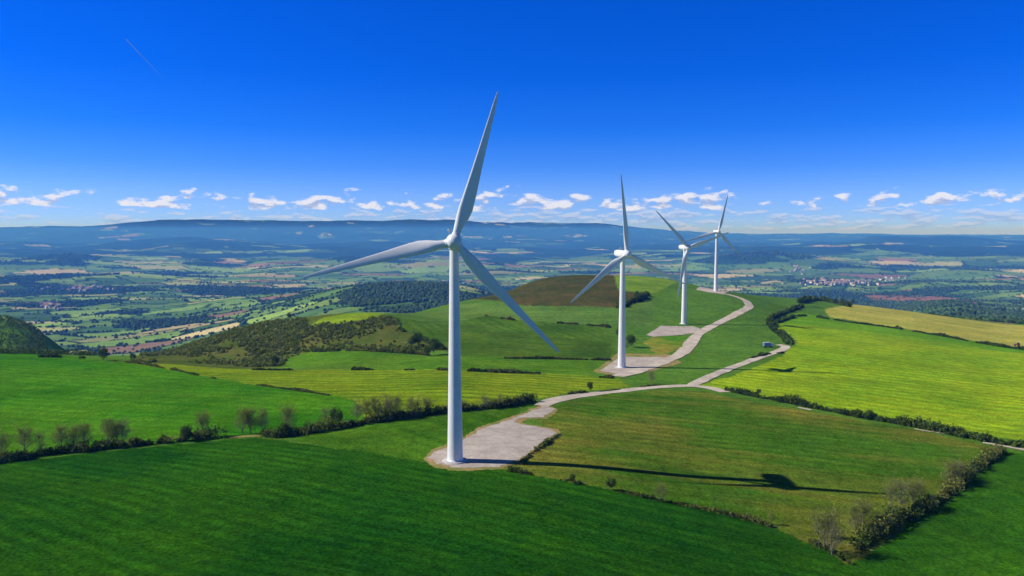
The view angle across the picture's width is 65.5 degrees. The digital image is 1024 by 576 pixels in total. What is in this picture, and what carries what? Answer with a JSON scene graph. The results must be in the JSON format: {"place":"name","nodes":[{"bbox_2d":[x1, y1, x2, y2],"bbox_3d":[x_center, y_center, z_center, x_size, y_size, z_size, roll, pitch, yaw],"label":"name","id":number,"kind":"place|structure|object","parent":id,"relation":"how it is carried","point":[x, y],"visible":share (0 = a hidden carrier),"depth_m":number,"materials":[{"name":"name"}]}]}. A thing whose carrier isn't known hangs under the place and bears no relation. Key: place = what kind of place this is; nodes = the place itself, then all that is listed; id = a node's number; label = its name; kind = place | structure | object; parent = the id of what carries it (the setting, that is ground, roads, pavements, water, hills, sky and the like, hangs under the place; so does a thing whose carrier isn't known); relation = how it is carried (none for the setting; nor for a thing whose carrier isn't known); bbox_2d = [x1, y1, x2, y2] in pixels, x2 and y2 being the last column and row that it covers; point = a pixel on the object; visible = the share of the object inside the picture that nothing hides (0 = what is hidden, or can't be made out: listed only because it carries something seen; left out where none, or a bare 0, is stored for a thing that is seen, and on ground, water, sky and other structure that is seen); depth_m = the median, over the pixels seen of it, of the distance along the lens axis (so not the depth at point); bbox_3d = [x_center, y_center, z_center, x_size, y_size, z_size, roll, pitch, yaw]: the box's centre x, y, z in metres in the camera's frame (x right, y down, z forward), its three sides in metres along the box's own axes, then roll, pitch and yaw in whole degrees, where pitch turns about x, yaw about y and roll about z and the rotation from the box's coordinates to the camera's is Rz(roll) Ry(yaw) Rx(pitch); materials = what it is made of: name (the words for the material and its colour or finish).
{"place":"outdoors","nodes":[
{"label":"outdoors","id":0,"kind":"place"},
{"bbox_2d":[230,435,261,438],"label":"farm track","id":1,"kind":"structure","parent":0,"point":[246,436],"depth_m":251.53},
{"bbox_2d":[0,219,1023,575],"bbox_3d":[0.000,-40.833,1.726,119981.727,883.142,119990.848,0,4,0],"label":"ground","id":2,"kind":"structure","parent":0,"point":[380,499],"depth_m":299.71,"materials":[{"name":"green plant"}]},
{"bbox_2d":[0,430,12,453],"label":"budding tree","id":3,"kind":"object","parent":2,"relation":"on","point":[3,440],"visible":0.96,"depth_m":229.67,"materials":[{"name":"green plant"}]},
{"bbox_2d":[8,421,42,449],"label":"budding tree","id":4,"kind":"object","parent":2,"relation":"on","point":[25,434],"visible":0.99,"depth_m":235.14,"materials":[{"name":"green plant"}]},
{"bbox_2d":[33,429,46,449],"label":"leafless tree","id":5,"kind":"object","parent":2,"relation":"on","point":[39,437],"visible":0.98,"depth_m":237.17,"materials":[{"name":"brown plant"}]},
{"bbox_2d":[0,315,95,355],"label":"scrub","id":6,"kind":"object","parent":2,"relation":"on","point":[23,350],"visible":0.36,"depth_m":874.68,"materials":[{"name":"green plant"}]},
{"bbox_2d":[39,299,63,309],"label":"village","id":7,"kind":"object","parent":2,"relation":"on","point":[46,305],"visible":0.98,"depth_m":3876.86,"materials":[{"name":"tile"}]},
{"bbox_2d":[47,421,68,445],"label":"budding tree","id":8,"kind":"object","parent":2,"relation":"on","point":[62,435],"visible":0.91,"depth_m":239.78,"materials":[{"name":"green plant"}]},
{"bbox_2d":[38,352,85,358],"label":"hedge","id":9,"kind":"object","parent":2,"relation":"on","point":[51,355],"visible":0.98,"depth_m":466.61,"materials":[{"name":"green plant"}]},
{"bbox_2d":[29,284,121,291],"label":"village","id":10,"kind":"object","parent":2,"relation":"on","point":[82,289],"visible":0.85,"depth_m":5077.94,"materials":[{"name":"tile"}]},
{"bbox_2d":[63,421,87,444],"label":"budding tree","id":11,"kind":"object","parent":2,"relation":"on","point":[74,429],"visible":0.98,"depth_m":239.26,"materials":[{"name":"green plant"}]},
{"bbox_2d":[75,419,95,443],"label":"budding tree","id":12,"kind":"object","parent":2,"relation":"on","point":[83,428],"visible":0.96,"depth_m":241.38,"materials":[{"name":"green plant"}]},
{"bbox_2d":[0,434,171,462],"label":"hedge","id":13,"kind":"object","parent":2,"relation":"on","point":[83,446],"visible":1,"depth_m":237.15,"materials":[{"name":"green plant"}]},
{"bbox_2d":[97,346,107,360],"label":"broadleaf tree","id":14,"kind":"object","parent":2,"relation":"on","point":[102,351],"visible":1,"depth_m":450.35,"materials":[{"name":"green plant"}]},
{"bbox_2d":[97,415,121,440],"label":"budding tree","id":15,"kind":"object","parent":2,"relation":"on","point":[106,423],"visible":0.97,"depth_m":244.11,"materials":[{"name":"green plant"}]},
{"bbox_2d":[107,420,129,440],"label":"budding tree","id":16,"kind":"object","parent":2,"relation":"on","point":[116,430],"visible":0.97,"depth_m":244.54,"materials":[{"name":"green plant"}]},
{"bbox_2d":[115,415,131,438],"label":"leafless tree","id":17,"kind":"object","parent":2,"relation":"on","point":[124,427],"visible":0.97,"depth_m":245.61,"materials":[{"name":"brown plant"}]},
{"bbox_2d":[179,424,192,440],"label":"broadleaf tree","id":18,"kind":"object","parent":2,"relation":"on","point":[182,429],"visible":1,"depth_m":245.88,"materials":[{"name":"green plant"}]},
{"bbox_2d":[167,423,227,443],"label":"hedge","id":19,"kind":"object","parent":2,"relation":"on","point":[204,435],"visible":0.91,"depth_m":248.58,"materials":[{"name":"green plant"}]},
{"bbox_2d":[191,403,212,430],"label":"budding tree","id":20,"kind":"object","parent":2,"relation":"on","point":[201,421],"visible":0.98,"depth_m":252.37,"materials":[{"name":"green plant"}]},
{"bbox_2d":[131,316,308,366],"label":"scrub","id":21,"kind":"object","parent":2,"relation":"on","point":[198,347],"visible":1,"depth_m":552.80,"materials":[{"name":"green plant"}]},
{"bbox_2d":[112,360,329,395],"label":"hedge","id":22,"kind":"object","parent":2,"relation":"on","point":[265,385],"visible":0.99,"depth_m":349.78,"materials":[{"name":"green plant"}]},
{"bbox_2d":[232,405,258,433],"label":"budding tree","id":23,"kind":"object","parent":2,"relation":"on","point":[241,419],"visible":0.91,"depth_m":254.91,"materials":[{"name":"green plant"}]},
{"bbox_2d":[239,406,257,433],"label":"budding tree","id":24,"kind":"object","parent":2,"relation":"on","point":[249,421],"visible":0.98,"depth_m":254.51,"materials":[{"name":"green plant"}]},
{"bbox_2d":[253,406,272,429],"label":"budding tree","id":25,"kind":"object","parent":2,"relation":"on","point":[260,416],"visible":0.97,"depth_m":254.33,"materials":[{"name":"green plant"}]},
{"bbox_2d":[271,355,279,364],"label":"broadleaf tree","id":26,"kind":"object","parent":2,"relation":"on","point":[275,359],"visible":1,"depth_m":454.41,"materials":[{"name":"green plant"}]},
{"bbox_2d":[278,423,289,432],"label":"broadleaf tree","id":27,"kind":"object","parent":2,"relation":"on","point":[286,426],"visible":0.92,"depth_m":250.38,"materials":[{"name":"green plant"}]},
{"bbox_2d":[277,398,296,425],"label":"budding tree","id":28,"kind":"object","parent":2,"relation":"on","point":[287,415],"visible":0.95,"depth_m":255.31,"materials":[{"name":"green plant"}]},
{"bbox_2d":[259,415,370,437],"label":"hedge","id":29,"kind":"object","parent":2,"relation":"on","point":[280,433],"visible":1,"depth_m":255.03,"materials":[{"name":"green plant"}]},
{"bbox_2d":[319,405,332,423],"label":"leafless tree","id":30,"kind":"object","parent":2,"relation":"on","point":[325,413],"visible":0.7,"depth_m":264.28,"materials":[{"name":"brown plant"}]},
{"bbox_2d":[329,406,343,421],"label":"broadleaf tree","id":31,"kind":"object","parent":2,"relation":"on","point":[335,413],"visible":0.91,"depth_m":263.32,"materials":[{"name":"green plant"}]},
{"bbox_2d":[350,394,367,420],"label":"leafless tree","id":32,"kind":"object","parent":2,"relation":"on","point":[357,408],"visible":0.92,"depth_m":270.69,"materials":[{"name":"brown plant"}]},
{"bbox_2d":[358,397,372,415],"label":"budding tree","id":33,"kind":"object","parent":2,"relation":"on","point":[365,405],"visible":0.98,"depth_m":269.99,"materials":[{"name":"green plant"}]},
{"bbox_2d":[290,315,445,356],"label":"scrub","id":34,"kind":"object","parent":2,"relation":"on","point":[328,333],"visible":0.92,"depth_m":548.74,"materials":[{"name":"green plant"}]},
{"bbox_2d":[368,391,385,412],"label":"budding tree","id":35,"kind":"object","parent":2,"relation":"on","point":[374,407],"visible":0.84,"depth_m":272.11,"materials":[{"name":"green plant"}]},
{"bbox_2d":[375,385,394,415],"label":"leafless tree","id":36,"kind":"object","parent":2,"relation":"on","point":[390,404],"visible":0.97,"depth_m":271.19,"materials":[{"name":"brown plant"}]},
{"bbox_2d":[379,393,403,418],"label":"budding tree","id":37,"kind":"object","parent":2,"relation":"on","point":[397,404],"visible":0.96,"depth_m":272.37,"materials":[{"name":"green plant"}]},
{"bbox_2d":[401,395,416,410],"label":"budding tree","id":38,"kind":"object","parent":2,"relation":"on","point":[412,403],"visible":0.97,"depth_m":276.67,"materials":[{"name":"green plant"}]},
{"bbox_2d":[407,336,415,345],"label":"broadleaf tree","id":39,"kind":"object","parent":2,"relation":"on","point":[411,341],"visible":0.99,"depth_m":490.50,"materials":[{"name":"green plant"}]},
{"bbox_2d":[409,392,425,409],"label":"leafless tree","id":40,"kind":"object","parent":2,"relation":"on","point":[418,405],"visible":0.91,"depth_m":277.95,"materials":[{"name":"brown plant"}]},
{"bbox_2d":[413,332,422,343],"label":"broadleaf tree","id":41,"kind":"object","parent":2,"relation":"on","point":[417,336],"visible":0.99,"depth_m":492.22,"materials":[{"name":"green plant"}]},
{"bbox_2d":[398,327,446,349],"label":"hedge","id":42,"kind":"object","parent":2,"relation":"on","point":[427,340],"visible":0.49,"depth_m":509.34,"materials":[{"name":"green plant"}]},
{"bbox_2d":[423,345,431,355],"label":"broadleaf tree","id":43,"kind":"object","parent":2,"relation":"on","point":[427,351],"visible":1,"depth_m":449.74,"materials":[{"name":"green plant"}]},
{"bbox_2d":[420,392,435,407],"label":"budding tree","id":44,"kind":"object","parent":2,"relation":"on","point":[426,402],"visible":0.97,"depth_m":279.28,"materials":[{"name":"green plant"}]},
{"bbox_2d":[251,366,614,378],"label":"hedge","id":45,"kind":"object","parent":2,"relation":"on","point":[514,370],"visible":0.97,"depth_m":390.69,"materials":[{"name":"green plant"}]},
{"bbox_2d":[429,338,440,354],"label":"broadleaf tree","id":46,"kind":"object","parent":2,"relation":"on","point":[434,345],"visible":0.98,"depth_m":453.73,"materials":[{"name":"green plant"}]},
{"bbox_2d":[362,393,537,422],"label":"hedge","id":47,"kind":"object","parent":2,"relation":"on","point":[376,416],"visible":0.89,"depth_m":280.83,"materials":[{"name":"green plant"}]},
{"bbox_2d":[312,347,610,360],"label":"hedge","id":48,"kind":"object","parent":2,"relation":"on","point":[402,351],"visible":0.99,"depth_m":455.83,"materials":[{"name":"green plant"}]},
{"bbox_2d":[478,396,490,403],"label":"leafless tree","id":49,"kind":"object","parent":2,"relation":"on","point":[484,399],"visible":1,"depth_m":288.54,"materials":[{"name":"brown plant"}]},
{"bbox_2d":[423,406,562,470],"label":"bare earth verge","id":50,"kind":"structure","parent":2,"relation":"on","point":[431,462],"depth_m":242.90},
{"bbox_2d":[301,91,559,463],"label":"wind turbine","id":51,"kind":"object","parent":50,"relation":"on","point":[479,271],"visible":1,"depth_m":211.25,"materials":[{"name":"metal"}]},
{"bbox_2d":[427,406,556,467],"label":"gravel pad","id":52,"kind":"object","parent":50,"relation":"on","point":[503,443],"visible":0.92,"depth_m":237.59,"materials":[{"name":"grey gravel"}]},
{"bbox_2d":[518,433,561,464],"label":"hedge","id":53,"kind":"object","parent":50,"relation":"on","point":[545,442],"visible":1,"depth_m":233.15,"materials":[{"name":"green plant"}]},
{"bbox_2d":[496,393,504,402],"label":"budding tree","id":54,"kind":"object","parent":2,"relation":"on","point":[499,397],"visible":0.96,"depth_m":293.88,"materials":[{"name":"green plant"}]},
{"bbox_2d":[0,250,1023,355],"bbox_3d":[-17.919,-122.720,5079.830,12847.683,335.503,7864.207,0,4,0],"label":"distant woodland","id":55,"kind":"object","parent":2,"relation":"on","point":[416,291],"visible":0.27,"depth_m":3592.29,"materials":[{"name":"green plant"}]},
{"bbox_2d":[485,314,611,327],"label":"hedge","id":56,"kind":"object","parent":2,"relation":"on","point":[606,325],"visible":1,"depth_m":602.55,"materials":[{"name":"green plant"}]},
{"bbox_2d":[569,473,575,481],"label":"bush","id":57,"kind":"object","parent":2,"relation":"on","point":[573,476],"visible":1,"depth_m":200.22,"materials":[{"name":"green plant"}]},
{"bbox_2d":[586,381,592,389],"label":"broadleaf tree","id":58,"kind":"object","parent":2,"relation":"on","point":[590,386],"visible":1,"depth_m":338.35,"materials":[{"name":"green plant"}]},
{"bbox_2d":[605,476,616,489],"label":"bush","id":59,"kind":"object","parent":2,"relation":"on","point":[611,484],"visible":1,"depth_m":197.48,"materials":[{"name":"green plant"}]},
{"bbox_2d":[567,384,659,393],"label":"hedge","id":60,"kind":"object","parent":2,"relation":"on","point":[578,391],"visible":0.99,"depth_m":339.52,"materials":[{"name":"green plant"}]},
{"bbox_2d":[626,334,636,346],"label":"broadleaf tree","id":61,"kind":"object","parent":2,"relation":"on","point":[631,339],"visible":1,"depth_m":497.28,"materials":[{"name":"green plant"}]},
{"bbox_2d":[615,291,650,308],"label":"hedge","id":62,"kind":"object","parent":2,"relation":"on","point":[637,297],"visible":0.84,"depth_m":710.33,"materials":[{"name":"green plant"}]},
{"bbox_2d":[594,353,680,376],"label":"bare earth verge","id":63,"kind":"structure","parent":2,"relation":"on","point":[615,357],"depth_m":437.13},
{"bbox_2d":[571,176,684,367],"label":"wind turbine","id":64,"kind":"object","parent":63,"relation":"on","point":[622,255],"visible":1,"depth_m":414.20,"materials":[{"name":"metal"}]},
{"bbox_2d":[600,357,663,373],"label":"gravel pad","id":65,"kind":"object","parent":63,"relation":"on","point":[632,363],"visible":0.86,"depth_m":431.28,"materials":[{"name":"grey gravel"}]},
{"bbox_2d":[647,369,656,383],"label":"leafless tree","id":66,"kind":"object","parent":2,"relation":"on","point":[650,375],"visible":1,"depth_m":364.96,"materials":[{"name":"brown plant"}]},
{"bbox_2d":[651,482,668,498],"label":"budding tree","id":67,"kind":"object","parent":2,"relation":"on","point":[660,490],"visible":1,"depth_m":192.39,"materials":[{"name":"green plant"}]},
{"bbox_2d":[647,326,699,336],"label":"gravel pad","id":68,"kind":"object","parent":2,"relation":"on","point":[668,330],"visible":1,"depth_m":576.91,"materials":[{"name":"grey gravel"}]},
{"bbox_2d":[506,465,853,564],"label":"hedge","id":69,"kind":"object","parent":2,"relation":"on","point":[750,517],"visible":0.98,"depth_m":187.53,"materials":[{"name":"green plant"}]},
{"bbox_2d":[656,211,728,324],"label":"wind turbine","id":70,"kind":"object","parent":2,"relation":"on","point":[685,247],"visible":0.98,"depth_m":617.08,"materials":[{"name":"metal"}]},
{"bbox_2d":[696,287,728,293],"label":"gravel pad","id":71,"kind":"object","parent":2,"relation":"on","point":[699,288],"visible":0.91,"depth_m":848.32,"materials":[{"name":"grey gravel"}]},
{"bbox_2d":[685,195,743,290],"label":"wind turbine","id":72,"kind":"object","parent":71,"relation":"on","point":[717,232],"visible":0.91,"depth_m":834.16,"materials":[{"name":"metal"}]},
{"bbox_2d":[749,351,784,357],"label":"hedge","id":73,"kind":"object","parent":2,"relation":"on","point":[766,353],"visible":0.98,"depth_m":466.38,"materials":[{"name":"green plant"}]},
{"bbox_2d":[763,342,772,347],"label":"parked truck","id":74,"kind":"object","parent":2,"relation":"on","point":[767,344],"visible":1,"depth_m":499.80,"materials":[{"name":"blue paint"}]},
{"bbox_2d":[766,512,775,521],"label":"budding tree","id":75,"kind":"object","parent":2,"relation":"on","point":[771,515],"visible":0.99,"depth_m":183.40,"materials":[{"name":"green plant"}]},
{"bbox_2d":[765,303,803,344],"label":"hedge","id":76,"kind":"object","parent":2,"relation":"on","point":[786,338],"visible":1,"depth_m":612.12,"materials":[{"name":"green plant"}]},
{"bbox_2d":[790,265,811,274],"bbox_3d":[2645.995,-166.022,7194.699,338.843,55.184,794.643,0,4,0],"label":"village","id":77,"kind":"object","parent":2,"relation":"on","point":[798,268],"visible":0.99,"depth_m":7277.75,"materials":[{"name":"tile"}]},
{"bbox_2d":[796,294,852,306],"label":"hedge","id":78,"kind":"object","parent":2,"relation":"on","point":[806,298],"visible":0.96,"depth_m":932.28,"materials":[{"name":"green plant"}]},
{"bbox_2d":[806,496,844,549],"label":"budding tree","id":79,"kind":"object","parent":2,"relation":"on","point":[821,522],"visible":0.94,"depth_m":168.73,"materials":[{"name":"green plant"}]},
{"bbox_2d":[812,504,849,554],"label":"leafless tree","id":80,"kind":"object","parent":2,"relation":"on","point":[835,531],"visible":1,"depth_m":166.78,"materials":[{"name":"brown plant"}]},
{"bbox_2d":[782,277,888,285],"bbox_3d":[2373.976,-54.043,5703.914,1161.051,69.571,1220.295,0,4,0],"label":"village","id":81,"kind":"object","parent":2,"relation":"on","point":[841,281],"visible":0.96,"depth_m":5265.21,"materials":[{"name":"tile"}]},
{"bbox_2d":[841,501,867,531],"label":"budding tree","id":82,"kind":"object","parent":2,"relation":"on","point":[854,509],"visible":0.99,"depth_m":181.03,"materials":[{"name":"green plant"}]},
{"bbox_2d":[724,386,985,441],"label":"hedge","id":83,"kind":"object","parent":2,"relation":"on","point":[933,426],"visible":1,"depth_m":296.66,"materials":[{"name":"green plant"}]},
{"bbox_2d":[850,489,879,524],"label":"budding tree","id":84,"kind":"object","parent":2,"relation":"on","point":[860,501],"visible":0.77,"depth_m":184.89,"materials":[{"name":"green plant"}]},
{"bbox_2d":[875,470,902,510],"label":"budding tree","id":85,"kind":"object","parent":2,"relation":"on","point":[892,490],"visible":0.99,"depth_m":196.92,"materials":[{"name":"green plant"}]},
{"bbox_2d":[879,276,907,280],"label":"village","id":86,"kind":"object","parent":2,"relation":"on","point":[891,278],"visible":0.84,"depth_m":6351.33,"materials":[{"name":"tile"}]},
{"bbox_2d":[775,314,1023,349],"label":"hedge","id":87,"kind":"object","parent":2,"relation":"on","point":[785,318],"visible":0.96,"depth_m":642.04,"materials":[{"name":"green plant"}]},
{"bbox_2d":[888,477,914,507],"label":"leafless tree","id":88,"kind":"object","parent":2,"relation":"on","point":[901,490],"visible":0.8,"depth_m":199.16,"materials":[{"name":"brown plant"}]},
{"bbox_2d":[897,469,928,505],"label":"budding tree","id":89,"kind":"object","parent":2,"relation":"on","point":[915,485],"visible":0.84,"depth_m":201.07,"materials":[{"name":"green plant"}]},
{"bbox_2d":[910,482,930,499],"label":"budding tree","id":90,"kind":"object","parent":2,"relation":"on","point":[920,492],"visible":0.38,"depth_m":204.96,"materials":[{"name":"green plant"}]},
{"bbox_2d":[848,444,1007,550],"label":"hedge","id":91,"kind":"object","parent":2,"relation":"on","point":[878,526],"visible":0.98,"depth_m":197.65,"materials":[{"name":"green plant"}]},
{"bbox_2d":[936,457,964,482],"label":"budding tree","id":92,"kind":"object","parent":2,"relation":"on","point":[951,466],"visible":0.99,"depth_m":219.56,"materials":[{"name":"green plant"}]},
{"bbox_2d":[948,460,971,476],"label":"leafless tree","id":93,"kind":"object","parent":2,"relation":"on","point":[962,464],"visible":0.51,"depth_m":222.14,"materials":[{"name":"brown plant"}]},
{"bbox_2d":[972,431,1023,447],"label":"hedge","id":94,"kind":"object","parent":2,"relation":"on","point":[989,437],"visible":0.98,"depth_m":267.16,"materials":[{"name":"green plant"}]},
{"bbox_2d":[0,0,1023,234],"label":"sky","id":95,"kind":"structure","parent":0,"point":[905,117],"materials":[{"name":"blue"}]},
{"bbox_2d":[534,385,729,406],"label":"gravel road","id":96,"kind":"structure","parent":0,"point":[549,401],"depth_m":334.78,"materials":[{"name":"grey gravel"}]},
{"bbox_2d":[612,289,753,376],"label":"gravel road","id":97,"kind":"structure","parent":0,"point":[690,343],"depth_m":516.41,"materials":[{"name":"grey gravel"}]},
{"bbox_2d":[687,344,789,385],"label":"gravel road","id":98,"kind":"structure","parent":0,"point":[703,379],"depth_m":420.98,"materials":[{"name":"grey gravel"}]},
{"bbox_2d":[983,442,1023,449],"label":"farm track","id":99,"kind":"structure","parent":0,"point":[1005,446],"depth_m":263.45,"materials":[{"name":"beige gravel"}]}
]}

